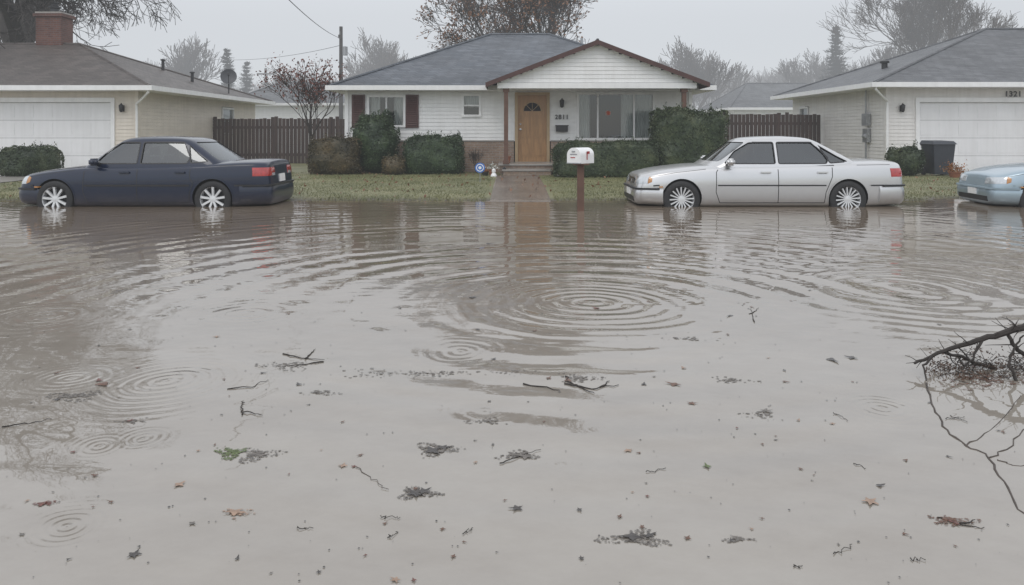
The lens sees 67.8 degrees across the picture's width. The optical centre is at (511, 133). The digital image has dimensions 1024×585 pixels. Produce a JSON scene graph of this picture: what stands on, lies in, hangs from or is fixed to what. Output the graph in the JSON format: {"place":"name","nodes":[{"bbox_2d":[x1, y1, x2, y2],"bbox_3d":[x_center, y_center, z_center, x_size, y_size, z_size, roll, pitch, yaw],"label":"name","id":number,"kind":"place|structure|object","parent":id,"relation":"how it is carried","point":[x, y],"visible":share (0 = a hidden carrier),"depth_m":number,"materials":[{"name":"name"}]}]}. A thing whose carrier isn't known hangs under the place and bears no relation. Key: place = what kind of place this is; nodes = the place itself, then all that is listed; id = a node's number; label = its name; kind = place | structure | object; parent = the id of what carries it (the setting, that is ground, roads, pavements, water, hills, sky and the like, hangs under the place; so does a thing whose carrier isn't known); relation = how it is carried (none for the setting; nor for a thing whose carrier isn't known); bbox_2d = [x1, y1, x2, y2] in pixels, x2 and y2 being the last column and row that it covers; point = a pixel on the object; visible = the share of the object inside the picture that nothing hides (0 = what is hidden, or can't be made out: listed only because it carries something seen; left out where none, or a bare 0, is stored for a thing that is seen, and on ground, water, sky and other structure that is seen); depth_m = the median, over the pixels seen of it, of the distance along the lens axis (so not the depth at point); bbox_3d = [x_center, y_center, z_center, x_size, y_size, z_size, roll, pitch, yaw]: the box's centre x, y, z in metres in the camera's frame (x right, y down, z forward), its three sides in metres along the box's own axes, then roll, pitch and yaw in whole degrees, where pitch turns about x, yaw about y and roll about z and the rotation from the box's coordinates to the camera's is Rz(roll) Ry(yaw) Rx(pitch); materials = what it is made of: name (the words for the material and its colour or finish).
{"place":"outdoors","nodes":[
{"label":"outdoors","id":0,"kind":"place"},
{"bbox_2d":[0,175,25,181],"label":"driveway","id":1,"kind":"structure","parent":0,"point":[9,178],"depth_m":19.81,"materials":[{"name":"concrete"}]},
{"bbox_2d":[0,85,274,104],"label":"gutters","id":2,"kind":"object","parent":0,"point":[175,92],"visible":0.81,"depth_m":23.48,"materials":[{"name":"metal"}]},
{"bbox_2d":[0,153,960,200],"bbox_3d":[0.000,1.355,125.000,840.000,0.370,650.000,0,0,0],"label":"ground","id":3,"kind":"structure","parent":0,"point":[298,168],"depth_m":17.12,"materials":[{"name":"plant"}]},
{"bbox_2d":[0,140,64,175],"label":"round bush","id":4,"kind":"object","parent":3,"relation":"on","point":[20,160],"visible":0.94,"depth_m":20.67,"materials":[{"name":"green plant"}]},
{"bbox_2d":[0,0,181,50],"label":"bare tree","id":5,"kind":"object","parent":3,"relation":"on","point":[17,21],"visible":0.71,"depth_m":35.65,"materials":[{"name":"grey plant"}]},
{"bbox_2d":[18,136,293,206],"bbox_3d":[-6.559,0.771,14.300,4.576,1.439,2.060,0,0,0],"label":"parked car","id":6,"kind":"object","parent":3,"relation":"on","point":[174,171],"visible":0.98,"depth_m":13.47,"materials":[{"name":"paint"}]},
{"bbox_2d":[218,48,236,88],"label":"evergreen tree","id":7,"kind":"object","parent":3,"relation":"on","point":[229,61],"visible":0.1,"depth_m":57.82,"materials":[{"name":"green plant"}]},
{"bbox_2d":[236,61,254,92],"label":"evergreen tree","id":8,"kind":"object","parent":3,"relation":"on","point":[247,81],"visible":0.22,"depth_m":59.79,"materials":[{"name":"green plant"}]},
{"bbox_2d":[257,68,274,86],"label":"utility pole","id":9,"kind":"object","parent":3,"relation":"on","point":[266,73],"visible":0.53,"depth_m":68.93,"materials":[{"name":"brown wood"}]},
{"bbox_2d":[213,116,344,162],"bbox_3d":[-8.488,0.317,30.085,6.645,1.965,0.190,0,0,0],"label":"wooden fence","id":10,"kind":"object","parent":3,"relation":"on","point":[242,128],"visible":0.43,"depth_m":29.99,"materials":[{"name":"brown wood"}]},
{"bbox_2d":[203,0,367,118],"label":"utility pole","id":11,"kind":"object","parent":3,"relation":"on","point":[343,50],"visible":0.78,"depth_m":44.91,"materials":[{"name":"brown wood"}]},
{"bbox_2d":[255,106,344,152],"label":"walls","id":12,"kind":"structure","parent":3,"relation":"on","point":[269,112],"depth_m":46.00,"materials":[{"name":"white"}]},
{"bbox_2d":[249,82,344,102],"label":"roof","id":13,"kind":"structure","parent":12,"relation":"on","point":[270,95],"depth_m":47.16,"materials":[{"name":"stone"}]},
{"bbox_2d":[255,103,344,105],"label":"gutters","id":14,"kind":"object","parent":12,"relation":"on","point":[295,104],"visible":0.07,"depth_m":45.50,"materials":[{"name":"metal"}]},
{"bbox_2d":[253,52,351,156],"bbox_3d":[-7.087,-0.650,26.131,3.287,4.301,2.796,0,0,0],"label":"red leaf tree","id":15,"kind":"object","parent":3,"relation":"on","point":[314,98],"visible":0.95,"depth_m":25.84,"materials":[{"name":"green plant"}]},
{"bbox_2d":[306,133,364,174],"bbox_3d":[-5.131,0.574,22.305,1.682,1.276,1.556,0,0,0],"label":"bronze bush","id":16,"kind":"object","parent":3,"relation":"on","point":[333,155],"visible":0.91,"depth_m":21.68,"materials":[{"name":"brown plant"}]},
{"bbox_2d":[349,108,400,172],"bbox_3d":[-4.048,0.217,22.517,1.526,1.932,1.270,0,0,0],"label":"tall shrub","id":17,"kind":"object","parent":3,"relation":"on","point":[376,135],"visible":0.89,"depth_m":22.11,"materials":[{"name":"green plant"}]},
{"bbox_2d":[380,147,404,174],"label":"shrub","id":18,"kind":"object","parent":3,"relation":"on","point":[393,165],"visible":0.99,"depth_m":21.59,"materials":[{"name":"brown plant"}]},
{"bbox_2d":[401,130,465,174],"bbox_3d":[-2.286,0.553,22.401,1.876,1.363,1.309,0,0,0],"label":"box hedge","id":19,"kind":"object","parent":3,"relation":"on","point":[432,154],"visible":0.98,"depth_m":21.87,"materials":[{"name":"green plant"}]},
{"bbox_2d":[468,149,482,172],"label":"leafless shrub","id":20,"kind":"object","parent":3,"relation":"on","point":[474,155],"visible":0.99,"depth_m":22.56,"materials":[{"name":"brown plant"}]},
{"bbox_2d":[475,163,484,172],"bbox_3d":[-0.790,1.018,18.805,0.250,0.585,0.040,0,0,0],"label":"yard sign","id":21,"kind":"object","parent":3,"relation":"on","point":[479,167],"visible":0.94,"depth_m":18.79,"materials":[{"name":"white paint"}]},
{"bbox_2d":[482,165,490,175],"bbox_3d":[-0.754,1.056,21.285,0.262,0.329,0.353,0,0,-34],"label":"flower pot","id":22,"kind":"object","parent":3,"relation":"on","point":[485,172],"visible":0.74,"depth_m":21.26,"materials":[{"name":"black plastic"}]},
{"bbox_2d":[485,161,498,174],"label":"flowers","id":23,"kind":"object","parent":3,"relation":"on","point":[489,168],"visible":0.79,"depth_m":21.55,"materials":[{"name":"plant"}]},
{"bbox_2d":[491,168,496,176],"bbox_3d":[-0.500,1.085,20.900,0.180,0.250,0.180,0,0,0],"label":"garden figurine","id":24,"kind":"object","parent":3,"relation":"on","point":[493,174],"visible":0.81,"depth_m":20.85,"materials":[{"name":"ceramic"}]},
{"bbox_2d":[359,140,649,171],"bbox_3d":[0.200,0.040,27.615,10.660,2.520,8.770,0,0,0],"label":"brick wainscot","id":25,"kind":"object","parent":3,"relation":"on","point":[493,150],"visible":0.15,"depth_m":23.26,"materials":[{"name":"brick"}]},
{"bbox_2d":[345,91,692,140],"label":"siding walls","id":26,"kind":"structure","parent":25,"relation":"on","point":[439,111],"depth_m":23.29,"materials":[{"name":"wood"}]},
{"bbox_2d":[352,95,364,127],"bbox_3d":[-4.690,-0.675,23.247,0.400,1.010,0.063,0,0,0],"label":"shutter","id":27,"kind":"object","parent":26,"relation":"attached to","point":[358,104],"visible":0.8,"depth_m":23.24,"materials":[{"name":"paint"}]},
{"bbox_2d":[367,95,404,126],"bbox_3d":[-3.840,-0.675,23.442,1.180,0.990,0.415,0,0,0],"label":"bedroom window","id":28,"kind":"structure","parent":26,"relation":"attached to","point":[394,104],"depth_m":23.42,"materials":[{"name":"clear glass"}]},
{"bbox_2d":[405,95,418,127],"bbox_3d":[-3.050,-0.675,23.247,0.400,1.010,0.063,0,0,0],"label":"shutter","id":29,"kind":"object","parent":26,"relation":"attached to","point":[411,111],"visible":1,"depth_m":23.24,"materials":[{"name":"paint"}]},
{"bbox_2d":[462,94,480,116],"bbox_3d":[-1.240,-0.855,23.442,0.600,0.710,0.415,0,0,0],"label":"window","id":30,"kind":"structure","parent":26,"relation":"attached to","point":[471,105],"depth_m":23.43,"materials":[{"name":"white glass"}]},
{"bbox_2d":[325,85,716,94],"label":"gutters","id":31,"kind":"object","parent":26,"relation":"on","point":[341,89],"visible":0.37,"depth_m":22.70,"materials":[{"name":"metal"}]},
{"bbox_2d":[329,33,712,84],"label":"roof","id":32,"kind":"structure","parent":26,"relation":"on","point":[481,60],"depth_m":24.71,"materials":[{"name":"grey"}]},
{"bbox_2d":[515,92,549,161],"bbox_3d":[0.620,-0.172,23.300,1.060,2.155,0.240,0,0,0],"label":"front door","id":33,"kind":"structure","parent":26,"relation":"attached to","point":[532,126],"depth_m":23.30,"materials":[{"name":"wood"}]},
{"bbox_2d":[555,125,568,131],"bbox_3d":[1.520,-0.150,23.198,0.400,0.200,0.155,0,0,0],"label":"wall mailbox","id":34,"kind":"object","parent":26,"relation":"attached to","point":[561,128],"depth_m":23.14,"materials":[{"name":"black metal"}]},
{"bbox_2d":[577,92,654,139],"bbox_3d":[3.175,-0.520,23.442,2.390,1.460,0.415,0,0,0],"label":"picture window","id":35,"kind":"structure","parent":26,"relation":"attached to","point":[628,116],"depth_m":23.43,"materials":[{"name":"clear glass"}]},
{"bbox_2d":[412,0,597,49],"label":"autumn tree","id":36,"kind":"object","parent":3,"relation":"on","point":[537,8],"visible":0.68,"depth_m":40.68,"materials":[{"name":"brown plant"}]},
{"bbox_2d":[490,175,550,201],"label":"front walkway","id":37,"kind":"structure","parent":3,"relation":"on","point":[502,192],"depth_m":16.49,"materials":[{"name":"concrete"}]},
{"bbox_2d":[498,162,553,174],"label":"porch steps","id":38,"kind":"structure","parent":3,"relation":"on","point":[528,168],"depth_m":21.80,"materials":[{"name":"concrete"}]},
{"bbox_2d":[145,22,978,110],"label":"distant trees","id":39,"kind":"object","parent":3,"relation":"on","point":[697,67],"visible":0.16,"depth_m":61.79,"materials":[{"name":"grey plant"}]},
{"bbox_2d":[567,147,593,210],"bbox_3d":[1.144,0.920,12.741,0.401,1.361,0.422,0,0,37],"label":"mailbox","id":40,"kind":"object","parent":3,"relation":"on","point":[580,158],"visible":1,"depth_m":12.69,"materials":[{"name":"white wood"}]},
{"bbox_2d":[550,135,663,177],"bbox_3d":[2.574,0.635,20.898,3.076,1.224,1.100,0,0,0],"label":"hedge","id":41,"kind":"object","parent":3,"relation":"on","point":[620,158],"visible":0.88,"depth_m":20.45,"materials":[{"name":"green plant"}]},
{"bbox_2d":[648,102,730,165],"bbox_3d":[4.913,0.179,21.248,2.171,2.128,1.438,0,0,0],"label":"tall box hedge","id":42,"kind":"object","parent":3,"relation":"on","point":[684,134],"visible":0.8,"depth_m":20.66,"materials":[{"name":"green plant"}]},
{"bbox_2d":[728,110,792,136],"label":"walls","id":43,"kind":"structure","parent":3,"relation":"on","point":[761,112],"depth_m":48.00,"materials":[{"name":"white"}]},
{"bbox_2d":[704,107,792,112],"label":"gutters","id":44,"kind":"object","parent":43,"relation":"on","point":[758,108],"visible":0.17,"depth_m":47.50,"materials":[{"name":"metal"}]},
{"bbox_2d":[698,83,806,110],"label":"roof","id":45,"kind":"structure","parent":43,"relation":"on","point":[752,95],"depth_m":50.26,"materials":[{"name":"stone"}]},
{"bbox_2d":[624,136,904,206],"bbox_3d":[4.601,0.771,14.300,4.857,1.439,2.060,0,0,0],"label":"parked car","id":46,"kind":"object","parent":3,"relation":"on","point":[769,171],"visible":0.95,"depth_m":13.47,"materials":[{"name":"paint"}]},
{"bbox_2d":[723,112,819,143],"bbox_3d":[8.637,0.242,29.085,6.195,2.115,0.190,0,0,0],"label":"wooden fence","id":47,"kind":"object","parent":3,"relation":"on","point":[787,124],"visible":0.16,"depth_m":28.99,"materials":[{"name":"brown wood"}]},
{"bbox_2d":[816,26,851,81],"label":"evergreen tree","id":48,"kind":"object","parent":3,"relation":"on","point":[838,68],"visible":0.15,"depth_m":59.71,"materials":[{"name":"green plant"}]},
{"bbox_2d":[884,140,925,175],"bbox_3d":[11.101,0.686,21.477,1.085,1.064,1.063,0,0,0],"label":"round bush","id":49,"kind":"object","parent":3,"relation":"on","point":[910,160],"visible":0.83,"depth_m":21.11,"materials":[{"name":"green plant"}]},
{"bbox_2d":[819,0,1022,56],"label":"bare tree","id":50,"kind":"object","parent":3,"relation":"on","point":[921,14],"visible":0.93,"depth_m":51.07,"materials":[{"name":"grey plant"}]},
{"bbox_2d":[920,140,956,174],"bbox_3d":[12.018,0.694,21.520,0.660,0.988,0.799,0,0,0],"label":"trash can","id":51,"kind":"object","parent":3,"relation":"on","point":[938,153],"visible":0.87,"depth_m":21.21,"materials":[{"name":"plastic"}]},
{"bbox_2d":[940,159,968,177],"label":"bush","id":52,"kind":"object","parent":3,"relation":"on","point":[956,172],"visible":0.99,"depth_m":20.43,"materials":[{"name":"plant"}]},
{"bbox_2d":[956,162,1023,206],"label":"parked car","id":53,"kind":"object","parent":3,"relation":"on","point":[1000,184],"visible":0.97,"depth_m":13.70,"materials":[{"name":"paint"}]},
{"bbox_2d":[0,198,1023,584],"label":"flood water","id":54,"kind":"structure","parent":0,"point":[134,306],"depth_m":3.79,"materials":[{"name":"liquid"}]},
{"bbox_2d":[2,418,48,426],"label":"floating twig","id":55,"kind":"object","parent":54,"relation":"on","point":[22,423],"visible":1,"depth_m":3.40,"materials":[{"name":"wood"}]},
{"bbox_2d":[45,390,101,400],"bbox_3d":[-2.196,1.298,3.763,0.315,0.001,0.177,0,0,0],"label":"floating debris","id":56,"kind":"object","parent":54,"relation":"on","point":[75,395],"visible":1,"depth_m":3.77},
{"bbox_2d":[127,548,141,556],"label":"fallen leaf","id":57,"kind":"object","parent":54,"relation":"on","point":[134,554],"visible":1,"depth_m":2.35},
{"bbox_2d":[215,447,247,459],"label":"floating debris","id":58,"kind":"object","parent":54,"relation":"on","point":[235,451],"visible":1,"depth_m":3.10,"materials":[{"name":"plant"}]},
{"bbox_2d":[225,508,244,515],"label":"fallen leaf","id":59,"kind":"object","parent":54,"relation":"on","point":[233,512],"visible":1,"depth_m":2.61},
{"bbox_2d":[227,381,265,414],"bbox_3d":[-1.296,1.295,3.757,0.301,0.012,0.511,0,0,0],"label":"floating twig","id":60,"kind":"object","parent":54,"relation":"on","point":[244,402],"visible":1,"depth_m":3.87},
{"bbox_2d":[239,447,287,462],"bbox_3d":[-1.010,1.298,3.073,0.199,0.001,0.149,0,0,0],"label":"floating debris","id":61,"kind":"object","parent":54,"relation":"on","point":[258,453],"visible":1,"depth_m":3.08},
{"bbox_2d":[255,361,315,370],"bbox_3d":[-1.269,1.298,4.246,0.355,0.001,0.181,0,0,0],"label":"floating debris","id":62,"kind":"object","parent":54,"relation":"on","point":[289,364],"visible":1,"depth_m":4.28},
{"bbox_2d":[283,349,324,365],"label":"floating twig","id":63,"kind":"object","parent":54,"relation":"on","point":[304,358],"visible":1,"depth_m":4.38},
{"bbox_2d":[299,390,341,394],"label":"floating debris","id":64,"kind":"object","parent":54,"relation":"on","point":[322,392],"visible":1,"depth_m":3.81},
{"bbox_2d":[398,486,444,499],"bbox_3d":[-0.326,1.298,2.750,0.172,0.001,0.108,0,0,0],"label":"floating debris","id":65,"kind":"object","parent":54,"relation":"on","point":[423,494],"visible":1,"depth_m":2.74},
{"bbox_2d":[407,488,422,496],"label":"fallen leaf","id":66,"kind":"object","parent":65,"relation":"on","point":[415,493],"visible":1,"depth_m":2.75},
{"bbox_2d":[419,487,431,493],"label":"fallen leaf","id":67,"kind":"object","parent":65,"relation":"on","point":[423,490],"visible":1,"depth_m":2.76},
{"bbox_2d":[417,442,465,457],"bbox_3d":[-0.293,1.298,3.121,0.210,0.001,0.156,0,0,0],"label":"floating debris","id":68,"kind":"object","parent":54,"relation":"on","point":[436,446],"visible":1,"depth_m":3.13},
{"bbox_2d":[425,446,439,452],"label":"fallen leaf","id":69,"kind":"object","parent":68,"relation":"on","point":[431,449],"visible":1,"depth_m":3.11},
{"bbox_2d":[342,368,563,377],"bbox_3d":[-0.318,1.298,4.128,1.222,0.001,0.177,0,0,0],"label":"floating debris","id":70,"kind":"object","parent":54,"relation":"on","point":[425,372],"visible":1,"depth_m":4.13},
{"bbox_2d":[466,416,507,423],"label":"floating debris","id":71,"kind":"object","parent":54,"relation":"on","point":[486,421],"visible":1,"depth_m":3.43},
{"bbox_2d":[494,449,539,458],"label":"floating debris","id":72,"kind":"object","parent":54,"relation":"on","point":[515,454],"visible":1,"depth_m":3.08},
{"bbox_2d":[28,222,1008,582],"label":"floating specks","id":73,"kind":"object","parent":54,"relation":"on","point":[542,444],"visible":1,"depth_m":3.29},
{"bbox_2d":[523,376,618,392],"bbox_3d":[0.303,1.297,3.931,0.495,0.014,0.262,0,0,0],"label":"floating twig","id":74,"kind":"object","parent":54,"relation":"on","point":[579,386],"visible":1,"depth_m":3.91,"materials":[{"name":"wood"}]},
{"bbox_2d":[561,373,605,382],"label":"floating debris","id":75,"kind":"object","parent":54,"relation":"on","point":[580,378],"visible":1,"depth_m":4.05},
{"bbox_2d":[618,533,642,540],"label":"fallen leaf","id":76,"kind":"object","parent":54,"relation":"on","point":[632,536],"visible":1,"depth_m":2.45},
{"bbox_2d":[594,528,672,545],"bbox_3d":[0.383,1.298,2.450,0.249,0.001,0.109,0,0,0],"label":"floating debris","id":77,"kind":"object","parent":54,"relation":"on","point":[649,542],"visible":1,"depth_m":2.43,"materials":[{"name":"plant"}]},
{"bbox_2d":[716,376,748,382],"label":"floating debris","id":78,"kind":"object","parent":54,"relation":"on","point":[725,380],"visible":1,"depth_m":4.00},
{"bbox_2d":[722,536,756,541],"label":"floating debris","id":79,"kind":"object","parent":54,"relation":"on","point":[738,539],"visible":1,"depth_m":2.44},
{"bbox_2d":[737,408,781,419],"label":"floating debris","id":80,"kind":"object","parent":54,"relation":"on","point":[757,412],"visible":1,"depth_m":3.53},
{"bbox_2d":[862,497,877,504],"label":"fallen leaf","id":81,"kind":"object","parent":54,"relation":"on","point":[870,501],"visible":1,"depth_m":2.69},
{"bbox_2d":[928,514,980,525],"bbox_3d":[1.490,1.298,2.555,0.171,0.001,0.079,0,0,0],"label":"floating debris","id":82,"kind":"object","parent":54,"relation":"on","point":[939,521],"visible":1,"depth_m":2.55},
{"bbox_2d":[937,517,984,528],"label":"floating twig","id":83,"kind":"object","parent":54,"relation":"on","point":[962,523],"visible":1,"depth_m":2.53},
{"bbox_2d":[905,317,1023,513],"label":"fallen branch","id":84,"kind":"object","parent":54,"relation":"on","point":[1014,328],"visible":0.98,"depth_m":4.11,"materials":[{"name":"wood"}]},
{"bbox_2d":[939,365,1023,389],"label":"floating debris","id":85,"kind":"object","parent":54,"relation":"on","point":[1002,381],"visible":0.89,"depth_m":4.01,"materials":[{"name":"plant"}]},
{"bbox_2d":[1,0,1023,108],"label":"sky","id":86,"kind":"structure","parent":0,"point":[758,34],"materials":[{"name":"grey"}]},
{"bbox_2d":[503,88,687,163],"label":"porch posts","id":87,"kind":"object","parent":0,"point":[683,91],"visible":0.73,"depth_m":21.78,"materials":[{"name":"wood"}]},
{"bbox_2d":[485,38,709,88],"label":"porch roof","id":88,"kind":"structure","parent":87,"relation":"on","point":[701,83],"depth_m":21.50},
{"bbox_2d":[497,46,696,91],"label":"porch gable","id":89,"kind":"structure","parent":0,"point":[597,64],"depth_m":21.74,"materials":[{"name":"wood"}]},
{"bbox_3d":[-17.905,0.020,29.505,12.190,2.660,10.990,0,0,0],"label":"foundation","id":90,"kind":"object","parent":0,"visible":0},
{"bbox_2d":[0,91,254,157],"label":"siding walls","id":91,"kind":"structure","parent":90,"relation":"on","point":[164,115],"depth_m":25.50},
{"bbox_2d":[0,98,114,167],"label":"garage door","id":92,"kind":"structure","parent":91,"relation":"attached to","point":[80,131],"depth_m":24.05,"materials":[{"name":"paint"}]},
{"bbox_2d":[119,103,124,111],"bbox_3d":[-12.240,-0.808,23.878,0.150,0.297,0.185,0,0,0],"label":"wall lamp","id":93,"kind":"object","parent":91,"relation":"attached to","point":[121,107],"visible":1,"depth_m":23.83,"materials":[{"name":"black plastic"}]},
{"bbox_2d":[0,43,271,100],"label":"hip roof","id":94,"kind":"structure","parent":91,"relation":"on","point":[63,64],"depth_m":26.45,"materials":[{"name":"grey"}]},
{"bbox_2d":[33,2,75,44],"bbox_3d":[-17.650,-4.040,29.400,1.100,2.080,0.940,0,0,0],"label":"chimney","id":95,"kind":"object","parent":94,"relation":"on","point":[54,25],"visible":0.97,"depth_m":29.00,"materials":[{"name":"brick"}]},
{"bbox_2d":[160,59,194,81],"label":"roof vents","id":96,"kind":"object","parent":94,"relation":"attached to","point":[163,68],"visible":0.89,"depth_m":30.94,"materials":[{"name":"black plastic"}]},
{"bbox_2d":[220,69,236,92],"bbox_3d":[-11.527,-1.988,31.075,0.511,1.295,0.506,0,0,34],"label":"satellite dish","id":97,"kind":"object","parent":94,"relation":"attached to","point":[228,76],"visible":0.98,"depth_m":31.15,"materials":[{"name":"grey metal"}]},
{"bbox_2d":[135,90,149,137],"bbox_3d":[-11.486,-0.111,23.635,0.886,2.513,0.137,0,0,39],"label":"downspout","id":98,"kind":"object","parent":91,"relation":"attached to","point":[136,113],"visible":0.69,"depth_m":23.88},
{"bbox_2d":[221,107,233,133],"bbox_3d":[-11.943,-0.505,31.600,0.415,1.110,1.300,0,0,0],"label":"side window","id":99,"kind":"structure","parent":91,"relation":"attached to","point":[227,113],"depth_m":31.97,"materials":[{"name":"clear glass"}]},
{"bbox_3d":[17.905,-0.030,28.005,12.190,2.760,7.990,0,0,0],"label":"foundation","id":100,"kind":"object","parent":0,"visible":0},
{"bbox_2d":[793,88,1023,159],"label":"siding walls","id":101,"kind":"structure","parent":100,"relation":"on","point":[841,127],"depth_m":24.86,"materials":[{"name":"wood"}]},
{"bbox_2d":[799,107,808,114],"bbox_3d":[11.943,-0.480,30.750,0.415,1.160,0.900,0,0,0],"label":"side window","id":102,"kind":"structure","parent":101,"relation":"attached to","point":[803,110],"depth_m":30.97,"materials":[{"name":"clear glass"}]},
{"bbox_2d":[862,90,870,158],"bbox_3d":[11.660,-0.175,25.175,0.220,2.550,0.350,0,0,0],"label":"electric meter","id":103,"kind":"object","parent":101,"relation":"attached to","point":[866,118],"visible":0.91,"depth_m":25.11,"materials":[{"name":"grey metal"}]},
{"bbox_2d":[874,87,888,152],"bbox_3d":[11.485,-0.161,23.635,0.886,2.614,0.136,0,0,-39],"label":"downspout","id":104,"kind":"object","parent":101,"relation":"attached to","point":[887,113],"visible":0.76,"depth_m":23.88,"materials":[{"name":"metal"}]},
{"bbox_2d":[770,82,1023,99],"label":"gutters","id":105,"kind":"object","parent":101,"relation":"on","point":[844,89],"visible":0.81,"depth_m":23.61,"materials":[{"name":"metal"}]},
{"bbox_2d":[773,28,1023,95],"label":"hip roof","id":106,"kind":"structure","parent":101,"relation":"on","point":[989,55],"depth_m":25.61,"materials":[{"name":"stone"}]},
{"bbox_2d":[879,60,889,68],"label":"roof vents","id":107,"kind":"object","parent":106,"relation":"on","point":[884,63],"visible":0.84,"depth_m":26.91,"materials":[{"name":"black plastic"}]},
{"bbox_2d":[899,103,904,111],"bbox_3d":[12.240,-0.808,23.878,0.150,0.297,0.185,0,0,0],"label":"wall lamp","id":108,"kind":"object","parent":101,"relation":"attached to","point":[902,107],"visible":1,"depth_m":23.83,"materials":[{"name":"black plastic"}]},
{"bbox_2d":[915,98,1023,169],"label":"garage door","id":109,"kind":"structure","parent":101,"relation":"attached to","point":[981,132],"depth_m":24.05,"materials":[{"name":"paint"}]},
{"bbox_2d":[1006,91,1020,96],"bbox_3d":[15.750,-1.240,23.940,0.446,0.176,0.016,0,0,0],"label":"house number","id":110,"kind":"object","parent":101,"relation":"attached to","point":[1015,94],"visible":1,"depth_m":23.93,"materials":[{"name":"black plastic"}]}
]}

